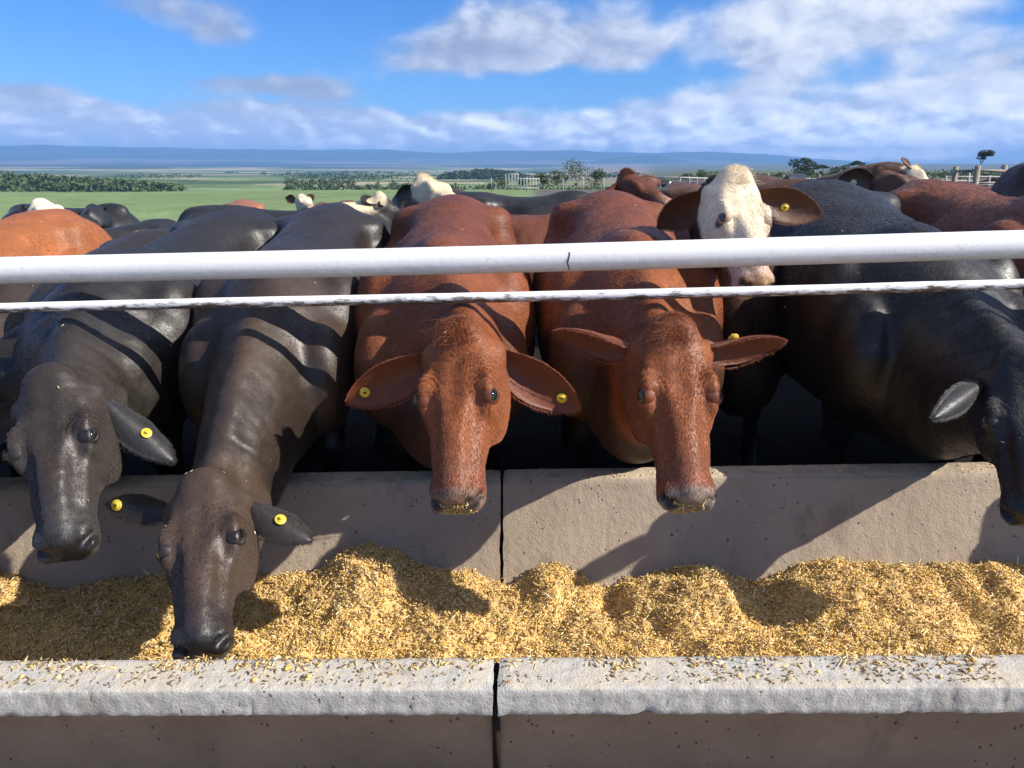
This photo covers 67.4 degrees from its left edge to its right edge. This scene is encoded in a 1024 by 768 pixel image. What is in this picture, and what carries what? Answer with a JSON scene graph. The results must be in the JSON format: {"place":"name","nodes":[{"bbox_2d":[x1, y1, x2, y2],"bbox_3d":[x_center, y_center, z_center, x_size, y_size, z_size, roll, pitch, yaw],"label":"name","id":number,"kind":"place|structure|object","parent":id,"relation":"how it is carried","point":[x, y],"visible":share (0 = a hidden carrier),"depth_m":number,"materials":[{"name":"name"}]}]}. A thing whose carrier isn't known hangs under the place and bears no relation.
{"place":"outdoors","nodes":[
{"label":"outdoors","id":0,"kind":"place"},
{"bbox_2d":[0,145,873,163],"bbox_3d":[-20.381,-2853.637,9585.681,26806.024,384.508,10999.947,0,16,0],"label":"hills","id":1,"kind":"structure","parent":0,"point":[57,151],"depth_m":10941.40,"materials":[{"name":"blue"}]},
{"bbox_2d":[0,158,1016,477],"bbox_3d":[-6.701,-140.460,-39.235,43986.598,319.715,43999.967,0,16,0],"label":"ground","id":2,"kind":"structure","parent":0,"point":[790,422],"depth_m":39.40,"materials":[{"name":"green plant"}]},
{"bbox_2d":[20,198,63,212],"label":"cow","id":3,"kind":"object","parent":2,"relation":"on","point":[39,203],"visible":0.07,"depth_m":6.06},
{"bbox_2d":[0,208,111,256],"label":"cow","id":4,"kind":"object","parent":2,"relation":"on","point":[51,232],"visible":0.16,"depth_m":4.29},
{"bbox_2d":[2,203,139,228],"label":"cow","id":5,"kind":"object","parent":2,"relation":"on","point":[108,215],"visible":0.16,"depth_m":8.66},
{"bbox_2d":[0,228,170,476],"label":"cow","id":6,"kind":"object","parent":2,"relation":"on","point":[15,293],"visible":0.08,"depth_m":3.17},
{"bbox_2d":[0,170,186,191],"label":"scrub wood","id":7,"kind":"object","parent":2,"relation":"on","point":[12,181],"visible":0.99,"depth_m":511.42,"materials":[{"name":"green plant"}]},
{"bbox_2d":[83,215,176,239],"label":"cow","id":8,"kind":"object","parent":2,"relation":"on","point":[117,232],"visible":0.06,"depth_m":7.71},
{"bbox_2d":[0,206,307,563],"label":"cow","id":9,"kind":"object","parent":2,"relation":"on","point":[90,401],"visible":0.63,"depth_m":2.57},
{"bbox_2d":[224,199,265,208],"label":"cow","id":10,"kind":"object","parent":2,"relation":"on","point":[246,202],"visible":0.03,"depth_m":9.89},
{"bbox_2d":[103,202,389,659],"bbox_3d":[-0.920,0.013,3.190,0.768,1.403,2.908,0,16,-1],"label":"cow","id":11,"kind":"object","parent":2,"relation":"on","point":[264,391],"visible":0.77,"depth_m":2.55},
{"bbox_2d":[0,470,503,767],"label":"feed trough","id":12,"kind":"object","parent":2,"relation":"on","point":[207,720],"visible":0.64,"depth_m":1.83,"materials":[{"name":"concrete"}]},
{"bbox_2d":[0,463,1005,687],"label":"spilled feed","id":13,"kind":"object","parent":12,"relation":"on","point":[319,663],"visible":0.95,"depth_m":1.73},
{"bbox_2d":[0,540,1023,662],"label":"cattle feed","id":14,"kind":"object","parent":12,"relation":"on","point":[366,600],"visible":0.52,"depth_m":2.45},
{"bbox_2d":[177,191,399,233],"bbox_3d":[-1.678,-0.776,6.012,1.895,1.420,0.789,-2,16,-7],"label":"cow","id":15,"kind":"object","parent":2,"relation":"on","point":[382,207],"visible":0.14,"depth_m":5.86},
{"bbox_2d":[285,194,354,210],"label":"cow","id":16,"kind":"object","parent":2,"relation":"on","point":[302,201],"visible":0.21,"depth_m":11.95},
{"bbox_2d":[0,170,653,180],"bbox_3d":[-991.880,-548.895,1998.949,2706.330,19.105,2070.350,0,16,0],"label":"distant bush","id":17,"kind":"object","parent":2,"relation":"on","point":[369,176],"visible":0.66,"depth_m":1585.69,"materials":[{"name":"green plant"}]},
{"bbox_2d":[392,172,465,209],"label":"cow","id":18,"kind":"object","parent":2,"relation":"on","point":[423,187],"visible":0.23,"depth_m":6.55},
{"bbox_2d":[283,177,607,189],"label":"bush belt","id":19,"kind":"object","parent":2,"relation":"on","point":[310,184],"visible":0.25,"depth_m":515.15,"materials":[{"name":"green plant"}]},
{"bbox_2d":[345,193,581,514],"bbox_3d":[-0.244,-0.059,3.336,0.853,1.428,2.651,-1,16,-2],"label":"cow","id":20,"kind":"object","parent":2,"relation":"on","point":[445,392],"visible":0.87,"depth_m":2.41},
{"bbox_2d":[433,168,530,179],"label":"wooded knoll","id":21,"kind":"structure","parent":2,"relation":"on","point":[484,174],"depth_m":1122.36,"materials":[{"name":"green plant"}]},
{"bbox_2d":[486,182,495,189],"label":"tree","id":22,"kind":"object","parent":2,"relation":"on","point":[488,185],"visible":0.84,"depth_m":183.99,"materials":[{"name":"green plant"}]},
{"bbox_2d":[494,177,509,189],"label":"tree","id":23,"kind":"object","parent":2,"relation":"on","point":[500,181],"visible":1,"depth_m":145.10,"materials":[{"name":"green plant"}]},
{"bbox_2d":[0,230,1023,312],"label":"rail fence","id":24,"kind":"object","parent":2,"relation":"on","point":[832,249],"visible":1,"depth_m":2.54,"materials":[{"name":"white metal"}]},
{"bbox_2d":[455,190,588,214],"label":"cow","id":25,"kind":"object","parent":2,"relation":"on","point":[535,205],"visible":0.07,"depth_m":7.25},
{"bbox_2d":[506,178,538,178],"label":"loading gate","id":26,"kind":"structure","parent":2,"relation":"on","point":[522,178],"depth_m":59.88,"materials":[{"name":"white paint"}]},
{"bbox_2d":[517,177,530,189],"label":"tree","id":27,"kind":"object","parent":2,"relation":"on","point":[522,182],"visible":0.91,"depth_m":135.11,"materials":[{"name":"green plant"}]},
{"bbox_2d":[535,173,550,189],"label":"tree","id":28,"kind":"object","parent":2,"relation":"on","point":[542,181],"visible":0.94,"depth_m":101.31,"materials":[{"name":"green plant"}]},
{"bbox_2d":[491,177,603,190],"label":"pen fence","id":29,"kind":"object","parent":2,"relation":"on","point":[582,185],"visible":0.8,"depth_m":60.10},
{"bbox_2d":[548,170,568,189],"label":"tree","id":30,"kind":"object","parent":2,"relation":"on","point":[558,177],"visible":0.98,"depth_m":113.70,"materials":[{"name":"green plant"}]},
{"bbox_2d":[562,159,593,189],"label":"tree","id":31,"kind":"object","parent":2,"relation":"on","point":[573,168],"visible":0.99,"depth_m":115.42,"materials":[{"name":"green plant"}]},
{"bbox_2d":[510,167,671,281],"bbox_3d":[0.107,-0.678,5.263,1.916,1.526,0.702,0,16,0],"label":"cow","id":32,"kind":"object","parent":2,"relation":"on","point":[530,229],"visible":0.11,"depth_m":5.00},
{"bbox_2d":[585,168,606,189],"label":"tree","id":33,"kind":"object","parent":2,"relation":"on","point":[596,175],"visible":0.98,"depth_m":105.91,"materials":[{"name":"green plant"}]},
{"bbox_2d":[532,189,788,513],"bbox_3d":[0.483,-0.083,3.339,0.802,1.430,2.626,1,16,2],"label":"cow","id":34,"kind":"object","parent":2,"relation":"on","point":[644,378],"visible":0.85,"depth_m":2.63},
{"bbox_2d":[656,180,666,187],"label":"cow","id":35,"kind":"object","parent":2,"relation":"on","point":[662,181],"visible":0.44,"depth_m":114.67},
{"bbox_2d":[668,178,682,183],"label":"cow","id":36,"kind":"object","parent":2,"relation":"on","point":[674,180],"visible":0.52,"depth_m":90.63},
{"bbox_2d":[681,173,692,178],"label":"tree","id":37,"kind":"object","parent":2,"relation":"on","point":[686,175],"visible":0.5,"depth_m":173.43,"materials":[{"name":"green plant"}]},
{"bbox_2d":[696,169,708,177],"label":"tree","id":38,"kind":"object","parent":2,"relation":"on","point":[702,174],"visible":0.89,"depth_m":168.63,"materials":[{"name":"green plant"}]},
{"bbox_2d":[640,176,781,183],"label":"pen fence","id":39,"kind":"object","parent":2,"relation":"on","point":[697,178],"visible":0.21,"depth_m":60.81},
{"bbox_2d":[656,163,822,465],"bbox_3d":[1.008,-0.308,3.898,0.708,1.537,2.338,2,16,6],"label":"cow","id":40,"kind":"object","parent":2,"relation":"on","point":[730,201],"visible":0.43,"depth_m":2.97},
{"bbox_2d":[497,462,1023,767],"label":"feed trough","id":41,"kind":"object","parent":2,"relation":"on","point":[605,527],"visible":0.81,"depth_m":1.83,"materials":[{"name":"concrete"}]},
{"bbox_2d":[774,172,786,177],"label":"round bush","id":42,"kind":"object","parent":2,"relation":"on","point":[781,173],"visible":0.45,"depth_m":178.20,"materials":[{"name":"green plant"}]},
{"bbox_2d":[659,164,918,198],"bbox_3d":[2.083,-1.048,6.457,1.095,1.507,2.767,-13,20,-39],"label":"cow","id":43,"kind":"object","parent":2,"relation":"on","point":[878,177],"visible":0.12,"depth_m":5.66},
{"bbox_2d":[782,173,811,178],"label":"cow","id":44,"kind":"object","parent":2,"relation":"on","point":[798,176],"visible":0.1,"depth_m":15.40},
{"bbox_2d":[788,157,818,176],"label":"acacia tree","id":45,"kind":"object","parent":2,"relation":"on","point":[807,171],"visible":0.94,"depth_m":167.76,"materials":[{"name":"green plant"}]},
{"bbox_2d":[659,179,971,189],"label":"pen fence","id":46,"kind":"object","parent":2,"relation":"on","point":[705,179],"visible":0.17,"depth_m":93.99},
{"bbox_2d":[815,164,828,176],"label":"acacia tree","id":47,"kind":"object","parent":2,"relation":"on","point":[822,166],"visible":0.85,"depth_m":173.15,"materials":[{"name":"green plant"}]},
{"bbox_2d":[657,166,1001,187],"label":"skyline bush","id":48,"kind":"object","parent":2,"relation":"on","point":[943,173],"visible":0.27,"depth_m":290.99,"materials":[{"name":"green plant"}]},
{"bbox_2d":[753,157,927,182],"bbox_3d":[3.014,-1.441,7.679,0.768,1.547,2.595,-7,17,-24],"label":"cow","id":49,"kind":"object","parent":2,"relation":"on","point":[908,168],"visible":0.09,"depth_m":6.71},
{"bbox_2d":[829,164,851,173],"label":"acacia tree","id":50,"kind":"object","parent":2,"relation":"on","point":[836,170],"visible":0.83,"depth_m":192.37,"materials":[{"name":"green plant"}]},
{"bbox_2d":[848,161,865,165],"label":"acacia tree","id":51,"kind":"object","parent":2,"relation":"on","point":[858,163],"visible":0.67,"depth_m":182.39,"materials":[{"name":"green plant"}]},
{"bbox_2d":[741,179,1023,526],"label":"cow","id":52,"kind":"object","parent":2,"relation":"on","point":[934,377],"visible":0.66,"depth_m":2.73},
{"bbox_2d":[888,179,1023,461],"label":"cow","id":53,"kind":"object","parent":2,"relation":"on","point":[946,206],"visible":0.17,"depth_m":3.66},
{"bbox_2d":[945,173,999,186],"bbox_3d":[22.054,-8.777,35.032,8.241,1.629,0.337,-9,18,-28],"label":"pen fence","id":54,"kind":"object","parent":2,"relation":"on","point":[969,176],"visible":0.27,"depth_m":33.84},
{"bbox_2d":[960,182,990,189],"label":"cow","id":55,"kind":"object","parent":2,"relation":"on","point":[982,187],"visible":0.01,"depth_m":7.88},
{"bbox_2d":[951,165,1007,184],"bbox_3d":[13.366,-5.185,21.260,7.415,1.685,1.176,-14,21,-41],"label":"pen fence","id":56,"kind":"object","parent":2,"relation":"on","point":[976,170],"visible":0.36,"depth_m":19.11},
{"bbox_2d":[976,150,995,165],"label":"acacia tree","id":57,"kind":"object","parent":2,"relation":"on","point":[985,154],"visible":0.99,"depth_m":114.81,"materials":[{"name":"green plant"}]},
{"bbox_2d":[990,162,1023,196],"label":"cow","id":58,"kind":"object","parent":2,"relation":"on","point":[1009,182],"visible":0.19,"depth_m":5.07},
{"bbox_2d":[0,0,1023,163],"label":"sky","id":59,"kind":"structure","parent":0,"point":[876,81],"materials":[{"name":"blue"}]},
{"bbox_2d":[979,177,997,185],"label":"cow","id":60,"kind":"object","parent":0,"point":[993,179],"visible":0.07,"depth_m":59.73}
]}

